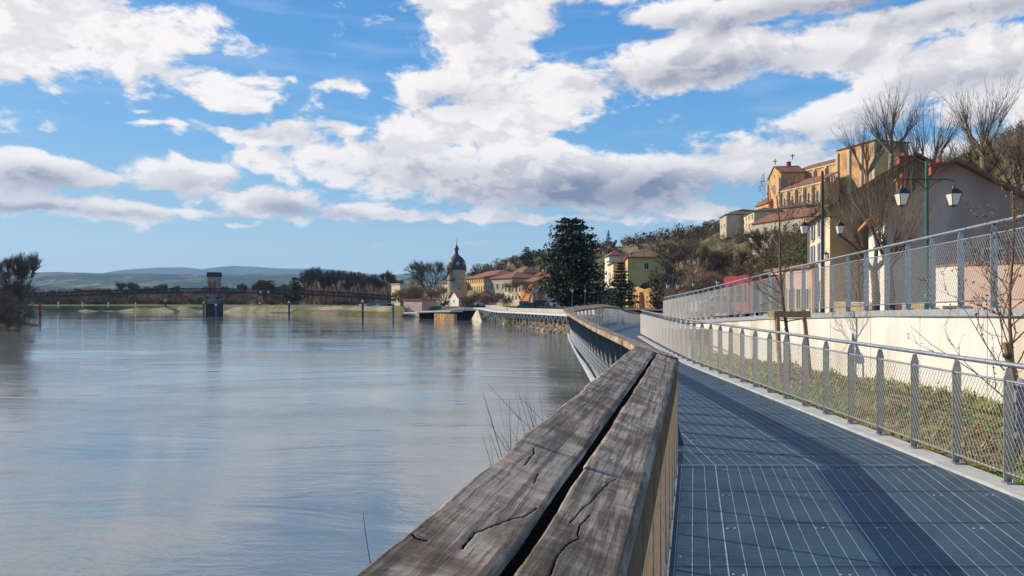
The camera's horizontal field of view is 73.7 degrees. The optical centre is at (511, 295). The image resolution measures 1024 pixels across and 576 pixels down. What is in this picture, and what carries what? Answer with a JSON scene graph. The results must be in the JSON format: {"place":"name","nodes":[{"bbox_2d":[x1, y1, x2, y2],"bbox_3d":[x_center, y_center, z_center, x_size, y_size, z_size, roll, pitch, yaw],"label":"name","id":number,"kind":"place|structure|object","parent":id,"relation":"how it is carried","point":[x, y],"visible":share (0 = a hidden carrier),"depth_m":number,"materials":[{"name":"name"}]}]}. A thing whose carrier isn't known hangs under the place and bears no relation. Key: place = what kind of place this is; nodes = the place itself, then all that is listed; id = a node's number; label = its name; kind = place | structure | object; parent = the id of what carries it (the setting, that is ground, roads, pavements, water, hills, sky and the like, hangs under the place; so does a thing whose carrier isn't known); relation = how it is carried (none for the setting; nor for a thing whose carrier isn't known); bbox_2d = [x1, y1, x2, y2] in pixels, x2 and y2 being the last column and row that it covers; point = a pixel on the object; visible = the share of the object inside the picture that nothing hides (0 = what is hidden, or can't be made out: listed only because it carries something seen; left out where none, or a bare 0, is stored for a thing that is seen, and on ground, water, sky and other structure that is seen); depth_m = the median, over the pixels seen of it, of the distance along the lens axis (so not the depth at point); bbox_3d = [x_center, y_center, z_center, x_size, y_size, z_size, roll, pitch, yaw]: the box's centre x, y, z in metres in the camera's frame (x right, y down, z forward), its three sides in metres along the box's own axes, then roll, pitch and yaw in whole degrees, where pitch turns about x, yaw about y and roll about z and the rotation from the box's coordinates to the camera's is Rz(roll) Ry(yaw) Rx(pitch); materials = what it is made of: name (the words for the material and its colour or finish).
{"place":"outdoors","nodes":[
{"label":"outdoors","id":0,"kind":"place"},
{"bbox_2d":[0,322,40,328],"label":"island","id":1,"kind":"structure","parent":0,"point":[27,324],"depth_m":126.02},
{"bbox_2d":[0,286,23,314],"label":"bare tree","id":2,"kind":"object","parent":1,"relation":"on","point":[5,299],"visible":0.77,"depth_m":121.37,"materials":[{"name":"brown plant"}]},
{"bbox_2d":[0,260,29,296],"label":"bare tree","id":3,"kind":"object","parent":1,"relation":"on","point":[4,275],"visible":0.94,"depth_m":124.00,"materials":[{"name":"brown plant"}]},
{"bbox_2d":[0,283,32,314],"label":"bare tree","id":4,"kind":"object","parent":1,"relation":"on","point":[19,292],"visible":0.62,"depth_m":124.83,"materials":[{"name":"brown plant"}]},
{"bbox_2d":[0,310,34,328],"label":"riverside scrub","id":5,"kind":"object","parent":1,"relation":"on","point":[12,322],"visible":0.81,"depth_m":118.48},
{"bbox_2d":[0,301,36,326],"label":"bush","id":6,"kind":"object","parent":1,"relation":"on","point":[28,309],"visible":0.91,"depth_m":120.81,"materials":[{"name":"brown plant"}]},
{"bbox_2d":[0,250,44,320],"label":"bare tree","id":7,"kind":"object","parent":1,"relation":"on","point":[19,266],"visible":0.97,"depth_m":130.70,"materials":[{"name":"brown plant"}]},
{"bbox_2d":[29,304,348,305],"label":"grass bank","id":8,"kind":"structure","parent":0,"point":[255,305],"depth_m":248.98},
{"bbox_2d":[22,305,402,312],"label":"sandy shore","id":9,"kind":"structure","parent":0,"point":[265,309],"depth_m":235.82,"materials":[{"name":"sand"}]},
{"bbox_2d":[0,272,446,293],"bbox_3d":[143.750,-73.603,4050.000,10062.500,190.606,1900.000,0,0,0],"label":"hills","id":10,"kind":"structure","parent":0,"point":[44,280],"depth_m":4032.81,"materials":[{"name":"plant"}]},
{"bbox_2d":[107,266,446,276],"bbox_3d":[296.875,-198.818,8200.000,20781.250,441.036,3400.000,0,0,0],"label":"hills","id":11,"kind":"structure","parent":0,"point":[223,270],"depth_m":8842.11,"materials":[{"name":"plant"}]},
{"bbox_2d":[0,311,589,575],"bbox_3d":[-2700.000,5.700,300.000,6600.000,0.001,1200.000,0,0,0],"label":"river water","id":12,"kind":"structure","parent":0,"point":[142,443],"depth_m":28.93,"materials":[{"name":"liquid"}]},
{"bbox_2d":[16,272,395,315],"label":"footbridge","id":13,"kind":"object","parent":12,"relation":"in","point":[213,290],"visible":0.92,"depth_m":190.53,"materials":[{"name":"metal"}]},
{"bbox_2d":[404,308,603,334],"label":"promenade","id":14,"kind":"structure","parent":12,"relation":"in","point":[495,310],"depth_m":120.76,"materials":[{"name":"concrete"}]},
{"bbox_2d":[0,0,1023,274],"label":"sky","id":15,"kind":"structure","parent":0,"point":[365,136],"materials":[{"name":"blue"}]},
{"bbox_2d":[10,134,1023,339],"bbox_3d":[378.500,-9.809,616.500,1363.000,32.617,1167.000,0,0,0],"label":"ground","id":16,"kind":"structure","parent":0,"point":[629,249],"depth_m":234.82,"materials":[{"name":"plant"}]},
{"bbox_2d":[15,298,389,304],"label":"hedge","id":17,"kind":"object","parent":16,"relation":"on","point":[232,302],"visible":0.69,"depth_m":274.49,"materials":[{"name":"plant"}]},
{"bbox_2d":[256,280,271,304],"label":"bare tree","id":18,"kind":"object","parent":16,"relation":"on","point":[264,285],"visible":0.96,"depth_m":294.00,"materials":[{"name":"brown plant"}]},
{"bbox_2d":[283,277,309,302],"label":"cedar tree","id":19,"kind":"object","parent":16,"relation":"on","point":[295,282],"visible":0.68,"depth_m":299.35,"materials":[{"name":"green plant"}]},
{"bbox_2d":[298,275,311,303],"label":"bare tree","id":20,"kind":"object","parent":16,"relation":"on","point":[309,282],"visible":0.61,"depth_m":326.45,"materials":[{"name":"brown plant"}]},
{"bbox_2d":[298,266,323,304],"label":"bare tree","id":21,"kind":"object","parent":16,"relation":"on","point":[312,273],"visible":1,"depth_m":289.27,"materials":[{"name":"brown plant"}]},
{"bbox_2d":[313,270,330,303],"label":"bare tree","id":22,"kind":"object","parent":16,"relation":"on","point":[324,277],"visible":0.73,"depth_m":304.78,"materials":[{"name":"brown plant"}]},
{"bbox_2d":[327,270,338,298],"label":"bare tree","id":23,"kind":"object","parent":16,"relation":"on","point":[335,277],"visible":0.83,"depth_m":308.39,"materials":[{"name":"brown plant"}]},
{"bbox_2d":[329,269,343,300],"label":"bare tree","id":24,"kind":"object","parent":16,"relation":"on","point":[340,279],"visible":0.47,"depth_m":311.26,"materials":[{"name":"brown plant"}]},
{"bbox_2d":[339,269,360,301],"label":"bare tree","id":25,"kind":"object","parent":16,"relation":"on","point":[351,277],"visible":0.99,"depth_m":301.89,"materials":[{"name":"brown plant"}]},
{"bbox_2d":[363,273,380,301],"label":"bare tree","id":26,"kind":"object","parent":16,"relation":"on","point":[372,278],"visible":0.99,"depth_m":286.84,"materials":[{"name":"brown plant"}]},
{"bbox_2d":[379,269,396,302],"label":"bare tree","id":27,"kind":"object","parent":16,"relation":"on","point":[389,278],"visible":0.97,"depth_m":298.22,"materials":[{"name":"brown plant"}]},
{"bbox_2d":[391,283,419,305],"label":"town house","id":28,"kind":"structure","parent":16,"relation":"on","point":[399,286],"depth_m":257.16,"materials":[{"name":"paint"}]},
{"bbox_2d":[397,286,426,301],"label":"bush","id":29,"kind":"object","parent":16,"relation":"on","point":[410,293],"visible":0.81,"depth_m":212.28,"materials":[{"name":"brown plant"}]},
{"bbox_2d":[402,299,438,315],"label":"lock house","id":30,"kind":"structure","parent":16,"relation":"on","point":[412,305],"depth_m":186.27,"materials":[{"name":"brick"}]},
{"bbox_2d":[402,259,456,298],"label":"bare tree","id":31,"kind":"object","parent":16,"relation":"on","point":[420,269],"visible":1,"depth_m":198.18,"materials":[{"name":"brown plant"}]},
{"bbox_2d":[431,285,446,301],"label":"bare tree","id":32,"kind":"object","parent":16,"relation":"on","point":[441,291],"visible":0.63,"depth_m":213.96,"materials":[{"name":"brown plant"}]},
{"bbox_2d":[416,309,482,321],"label":"lock gate","id":33,"kind":"structure","parent":16,"relation":"on","point":[476,315],"depth_m":164.31,"materials":[{"name":"concrete"}]},
{"bbox_2d":[447,238,465,305],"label":"domed tower","id":34,"kind":"structure","parent":16,"relation":"on","point":[456,262],"depth_m":209.74,"materials":[{"name":"stone"}]},
{"bbox_2d":[448,290,468,305],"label":"house","id":35,"kind":"structure","parent":16,"relation":"on","point":[454,296],"depth_m":182.96,"materials":[{"name":"paint"}]},
{"bbox_2d":[466,290,494,305],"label":"building","id":36,"kind":"structure","parent":16,"relation":"on","point":[470,292],"depth_m":180.42,"materials":[{"name":"paint"}]},
{"bbox_2d":[466,270,511,290],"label":"long building","id":37,"kind":"structure","parent":16,"relation":"on","point":[479,281],"depth_m":215.35,"materials":[{"name":"paint"}]},
{"bbox_2d":[493,295,513,306],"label":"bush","id":38,"kind":"object","parent":16,"relation":"on","point":[509,300],"visible":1,"depth_m":165.55,"materials":[{"name":"brown plant"}]},
{"bbox_2d":[502,282,520,305],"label":"town house","id":39,"kind":"structure","parent":16,"relation":"on","point":[515,298],"depth_m":191.60,"materials":[{"name":"paint"}]},
{"bbox_2d":[487,272,539,305],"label":"long building","id":40,"kind":"structure","parent":16,"relation":"on","point":[496,283],"depth_m":201.12,"materials":[{"name":"paint"}]},
{"bbox_2d":[504,279,537,300],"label":"bare tree","id":41,"kind":"object","parent":16,"relation":"on","point":[525,283],"visible":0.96,"depth_m":159.95,"materials":[{"name":"brown plant"}]},
{"bbox_2d":[518,247,533,264],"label":"evergreen tree","id":42,"kind":"object","parent":16,"relation":"on","point":[526,261],"visible":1,"depth_m":309.27,"materials":[{"name":"green plant"}]},
{"bbox_2d":[514,267,539,274],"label":"town house","id":43,"kind":"structure","parent":16,"relation":"on","point":[529,270],"depth_m":217.11,"materials":[{"name":"tile"}]},
{"bbox_2d":[521,276,547,302],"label":"town house","id":44,"kind":"structure","parent":16,"relation":"on","point":[536,284],"depth_m":179.28,"materials":[{"name":"paint"}]},
{"bbox_2d":[483,312,598,335],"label":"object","id":45,"kind":"object","parent":16,"relation":"on","point":[555,325],"visible":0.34,"depth_m":117.98,"materials":[{"name":"metal"}]},
{"bbox_2d":[485,305,597,314],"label":"parapet wall","id":46,"kind":"structure","parent":45,"relation":"on","point":[529,309],"depth_m":129.06,"materials":[{"name":"concrete"}]},
{"bbox_2d":[466,220,719,305],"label":"slope wood","id":47,"kind":"object","parent":16,"relation":"on","point":[638,241],"visible":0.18,"depth_m":274.90,"materials":[{"name":"green plant"}]},
{"bbox_2d":[594,289,627,307],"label":"bush","id":48,"kind":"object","parent":16,"relation":"on","point":[599,299],"depth_m":129.50,"materials":[{"name":"plant"}]},
{"bbox_2d":[603,251,624,289],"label":"town house","id":49,"kind":"structure","parent":16,"relation":"on","point":[612,256],"depth_m":184.77,"materials":[{"name":"paint"}]},
{"bbox_2d":[607,254,630,291],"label":"yellow house","id":50,"kind":"structure","parent":16,"relation":"on","point":[612,266],"depth_m":157.28,"materials":[{"name":"paint"}]},
{"bbox_2d":[600,262,643,307],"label":"pine tree","id":51,"kind":"object","parent":16,"relation":"on","point":[621,296],"visible":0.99,"depth_m":111.43,"materials":[{"name":"green plant"}]},
{"bbox_2d":[623,249,664,306],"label":"yellow house","id":52,"kind":"structure","parent":16,"relation":"on","point":[639,265],"depth_m":147.73,"materials":[{"name":"paint"}]},
{"bbox_2d":[630,287,668,308],"bbox_3d":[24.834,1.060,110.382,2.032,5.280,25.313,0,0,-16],"label":"house","id":53,"kind":"structure","parent":16,"relation":"on","point":[641,293],"depth_m":117.51,"materials":[{"name":"paint"}]},
{"bbox_2d":[647,276,682,291],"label":"ivy bush","id":54,"kind":"object","parent":53,"relation":"on","point":[666,280],"visible":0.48,"depth_m":111.78,"materials":[{"name":"green plant"}]},
{"bbox_2d":[645,286,684,308],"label":"ivy bush","id":55,"kind":"object","parent":16,"relation":"on","point":[656,299],"visible":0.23,"depth_m":102.58,"materials":[{"name":"green plant"}]},
{"bbox_2d":[644,267,703,286],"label":"bare tree","id":56,"kind":"object","parent":16,"relation":"on","point":[667,274],"visible":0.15,"depth_m":139.37,"materials":[{"name":"brown plant"}]},
{"bbox_2d":[648,239,729,283],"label":"bare tree","id":57,"kind":"object","parent":16,"relation":"on","point":[678,253],"visible":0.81,"depth_m":127.93,"materials":[{"name":"brown plant"}]},
{"bbox_2d":[660,283,723,302],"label":"hillside scrub","id":58,"kind":"object","parent":16,"relation":"on","point":[667,293],"depth_m":87.20,"materials":[{"name":"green plant"}]},
{"bbox_2d":[674,264,724,294],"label":"bare tree","id":59,"kind":"object","parent":16,"relation":"on","point":[700,279],"visible":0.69,"depth_m":87.36,"materials":[{"name":"brown plant"}]},
{"bbox_2d":[680,267,730,284],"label":"bare tree","id":60,"kind":"object","parent":16,"relation":"on","point":[717,272],"visible":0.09,"depth_m":119.81,"materials":[{"name":"brown plant"}]},
{"bbox_2d":[704,248,759,277],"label":"bare tree","id":61,"kind":"object","parent":16,"relation":"on","point":[742,258],"visible":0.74,"depth_m":123.38,"materials":[{"name":"brown plant"}]},
{"bbox_2d":[719,211,747,238],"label":"hill house","id":62,"kind":"structure","parent":16,"relation":"on","point":[729,222],"depth_m":221.88,"materials":[{"name":"paint"}]},
{"bbox_2d":[644,195,838,308],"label":"hillside scrub","id":63,"kind":"object","parent":16,"relation":"on","point":[770,257],"visible":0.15,"depth_m":174.88,"materials":[{"name":"green plant"}]},
{"bbox_2d":[737,227,792,262],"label":"bare tree","id":64,"kind":"object","parent":16,"relation":"on","point":[757,242],"visible":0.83,"depth_m":138.79,"materials":[{"name":"brown plant"}]},
{"bbox_2d":[746,208,783,241],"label":"hill house","id":65,"kind":"structure","parent":16,"relation":"on","point":[757,214],"depth_m":202.97,"materials":[{"name":"paint"}]},
{"bbox_2d":[758,223,809,274],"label":"hillside scrub","id":66,"kind":"object","parent":16,"relation":"on","point":[800,257],"visible":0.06,"depth_m":95.40,"materials":[{"name":"green plant"}]},
{"bbox_2d":[750,205,828,254],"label":"hill house","id":67,"kind":"structure","parent":16,"relation":"on","point":[768,220],"depth_m":176.42,"materials":[{"name":"paint"}]},
{"bbox_2d":[764,264,815,312],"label":"terrace house","id":68,"kind":"structure","parent":16,"relation":"on","point":[812,266],"depth_m":58.45,"materials":[{"name":"paint"}]},
{"bbox_2d":[774,202,817,211],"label":"hill house","id":69,"kind":"structure","parent":16,"relation":"on","point":[790,207],"depth_m":200.37,"materials":[{"name":"stone"}]},
{"bbox_2d":[573,324,1023,575],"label":"riverside walkway","id":70,"kind":"structure","parent":16,"relation":"on","point":[764,517],"depth_m":5.70,"materials":[{"name":"metal"}]},
{"bbox_2d":[483,394,547,465],"bbox_3d":[0.189,2.004,4.839,1.120,2.712,0.767,0,0,32],"label":"riverside shrub","id":71,"kind":"object","parent":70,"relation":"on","point":[501,434],"visible":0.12,"depth_m":4.81,"materials":[{"name":"brown plant"}]},
{"bbox_2d":[355,304,682,575],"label":"wooden handrail","id":72,"kind":"object","parent":70,"relation":"on","point":[582,482],"visible":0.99,"depth_m":2.36,"materials":[{"name":"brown wood"}]},
{"bbox_2d":[488,371,580,438],"bbox_3d":[0.499,2.074,6.574,1.295,2.752,0.972,0,0,38],"label":"riverside shrub","id":73,"kind":"object","parent":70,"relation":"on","point":[534,408],"visible":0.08,"depth_m":6.63,"materials":[{"name":"brown plant"}]},
{"bbox_2d":[640,310,1023,484],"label":"fence","id":74,"kind":"object","parent":70,"relation":"on","point":[651,326],"visible":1,"depth_m":8.64,"materials":[{"name":"metal"}]},
{"bbox_2d":[754,139,909,209],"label":"hilltop church","id":75,"kind":"structure","parent":16,"relation":"on","point":[779,177],"depth_m":209.87,"materials":[{"name":"stone"}]},
{"bbox_2d":[665,307,1023,403],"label":"retaining wall","id":76,"kind":"structure","parent":16,"relation":"on","point":[882,327],"depth_m":11.05,"materials":[{"name":"concrete"}]},
{"bbox_2d":[663,214,1023,320],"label":"fence","id":77,"kind":"object","parent":76,"relation":"on","point":[960,264],"visible":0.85,"depth_m":12.48,"materials":[{"name":"metal"}]},
{"bbox_2d":[665,340,1023,485],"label":"planting bed","id":78,"kind":"object","parent":16,"relation":"on","point":[948,455],"visible":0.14,"depth_m":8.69,"materials":[{"name":"plant"}]},
{"bbox_2d":[703,173,827,380],"bbox_3d":[5.189,-0.404,13.925,2.324,4.238,1.953,0,0,37],"label":"sapling tree","id":79,"kind":"object","parent":78,"relation":"on","point":[781,299],"visible":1,"depth_m":13.52,"materials":[{"name":"brown plant"}]},
{"bbox_2d":[768,311,811,383],"bbox_3d":[5.500,1.079,13.354,0.849,1.579,0.491,0,0,0],"label":"staking frame","id":80,"kind":"object","parent":78,"relation":"on","point":[777,315],"visible":0.74,"depth_m":13.31,"materials":[{"name":"brown wood"}]},
{"bbox_2d":[907,139,1023,423],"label":"sapling tree","id":81,"kind":"object","parent":78,"relation":"on","point":[1012,340],"visible":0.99,"depth_m":7.13,"materials":[{"name":"brown plant"}]},
{"bbox_2d":[1002,342,1018,389],"bbox_3d":[5.136,0.758,7.000,0.209,0.580,0.096,0,0,0],"label":"tree trunk","id":82,"kind":"object","parent":81,"relation":"attached to","point":[1008,354],"visible":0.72,"depth_m":6.97,"materials":[{"name":"brown wood"}]},
{"bbox_2d":[1014,378,1023,459],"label":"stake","id":83,"kind":"object","parent":78,"relation":"in","point":[1017,413],"visible":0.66,"depth_m":6.57,"materials":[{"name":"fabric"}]},
{"bbox_2d":[834,302,871,311],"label":"wall","id":84,"kind":"structure","parent":16,"relation":"on","point":[859,308],"depth_m":43.36,"materials":[{"name":"concrete"}]},
{"bbox_2d":[830,113,900,183],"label":"plane tree","id":85,"kind":"object","parent":16,"relation":"on","point":[867,170],"visible":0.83,"depth_m":109.61,"materials":[{"name":"brown plant"}]},
{"bbox_2d":[806,152,934,312],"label":"cream house","id":86,"kind":"structure","parent":16,"relation":"on","point":[835,245],"depth_m":49.12,"materials":[{"name":"paint"}]},
{"bbox_2d":[854,79,947,169],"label":"plane tree","id":87,"kind":"object","parent":16,"relation":"on","point":[889,149],"visible":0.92,"depth_m":89.49,"materials":[{"name":"brown plant"}]},
{"bbox_2d":[902,304,923,309],"bbox_3d":[21.551,0.897,37.500,0.200,1.055,5.057,0,0,4],"label":"fence","id":88,"kind":"object","parent":16,"relation":"on","point":[917,306],"visible":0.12,"depth_m":36.16,"materials":[{"name":"stone"}]},
{"bbox_2d":[881,99,972,160],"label":"plane tree","id":89,"kind":"object","parent":16,"relation":"on","point":[916,149],"visible":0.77,"depth_m":71.14,"materials":[{"name":"brown plant"}]},
{"bbox_2d":[857,157,1023,309],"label":"grey house","id":90,"kind":"structure","parent":16,"relation":"on","point":[971,181],"depth_m":36.71,"materials":[{"name":"paint"}]},
{"bbox_2d":[981,247,1004,260],"bbox_3d":[25.380,-2.050,36.052,1.034,1.040,0.412,0,0,8],"label":"window","id":91,"kind":"structure","parent":90,"relation":"in","point":[984,250],"depth_m":36.10,"materials":[{"name":"glass"}]},
{"bbox_2d":[912,112,1023,190],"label":"wood","id":92,"kind":"object","parent":16,"relation":"on","point":[1018,160],"visible":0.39,"depth_m":43.67,"materials":[{"name":"brown plant"}]},
{"bbox_2d":[929,121,1023,166],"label":"hillside scrub","id":93,"kind":"object","parent":16,"relation":"on","point":[978,156],"visible":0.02,"depth_m":71.96,"materials":[{"name":"brown plant"}]},
{"bbox_2d":[933,69,1023,169],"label":"plane tree","id":94,"kind":"object","parent":16,"relation":"on","point":[966,124],"visible":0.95,"depth_m":65.83,"materials":[{"name":"brown plant"}]},
{"bbox_2d":[983,107,1023,187],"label":"plane tree","id":95,"kind":"object","parent":16,"relation":"on","point":[1016,174],"visible":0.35,"depth_m":60.27,"materials":[{"name":"brown plant"}]},
{"bbox_2d":[511,306,767,312],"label":"quay road","id":96,"kind":"structure","parent":0,"point":[625,309],"depth_m":96.22,"materials":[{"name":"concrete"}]},
{"bbox_2d":[530,217,611,306],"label":"cedar tree","id":97,"kind":"object","parent":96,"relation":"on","point":[570,247],"visible":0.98,"depth_m":128.15,"materials":[{"name":"green plant"}]},
{"bbox_2d":[676,314,905,320],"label":"road","id":98,"kind":"structure","parent":0,"point":[717,317],"depth_m":41.38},
{"bbox_2d":[688,295,753,316],"bbox_3d":[13.662,0.624,44.003,4.270,1.428,1.820,0,0,-10],"label":"parked car","id":99,"kind":"object","parent":98,"relation":"on","point":[738,314],"visible":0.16,"depth_m":43.07,"materials":[{"name":"silver metal"}]},
{"bbox_2d":[724,275,785,316],"bbox_3d":[14.811,0.054,41.960,2.190,2.588,4.680,0,0,0],"label":"red van","id":100,"kind":"object","parent":98,"relation":"on","point":[730,279],"visible":0.3,"depth_m":39.80,"materials":[{"name":"paint"}]},
{"bbox_2d":[799,171,844,312],"bbox_3d":[14.992,-2.429,33.000,2.086,7.257,0.358,0,0,0],"label":"street lamp","id":101,"kind":"object","parent":98,"relation":"on","point":[839,226],"visible":0.88,"depth_m":32.94,"materials":[{"name":"black metal"}]},
{"bbox_2d":[797,153,946,310],"bbox_3d":[17.816,-2.655,34.176,6.377,8.681,6.239,0,0,0],"label":"street tree","id":102,"kind":"object","parent":98,"relation":"on","point":[861,256],"visible":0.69,"depth_m":33.81,"materials":[{"name":"brown plant"}]},
{"bbox_2d":[829,149,951,309],"bbox_3d":[17.369,-2.735,30.870,5.075,8.490,5.656,0,0,0],"label":"street tree","id":103,"kind":"object","parent":98,"relation":"on","point":[877,237],"visible":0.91,"depth_m":30.90,"materials":[{"name":"brown plant"}]},
{"bbox_2d":[893,160,962,309],"bbox_3d":[16.442,-2.223,27.000,2.494,6.286,0.448,0,0,0],"label":"street lamp","id":104,"kind":"object","parent":98,"relation":"on","point":[953,195],"visible":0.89,"depth_m":26.94,"materials":[{"name":"metal"}]},
{"bbox_2d":[929,259,1023,308],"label":"garden wall","id":105,"kind":"structure","parent":98,"relation":"on","point":[984,303],"depth_m":24.49,"materials":[{"name":"paint"}]},
{"bbox_3d":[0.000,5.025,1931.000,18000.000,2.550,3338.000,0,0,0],"label":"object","id":106,"kind":"structure","parent":0,"visible":0},
{"bbox_2d":[26,274,406,303],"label":"wood","id":107,"kind":"object","parent":106,"relation":"on","point":[144,297],"visible":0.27,"depth_m":344.59,"materials":[{"name":"plant"}]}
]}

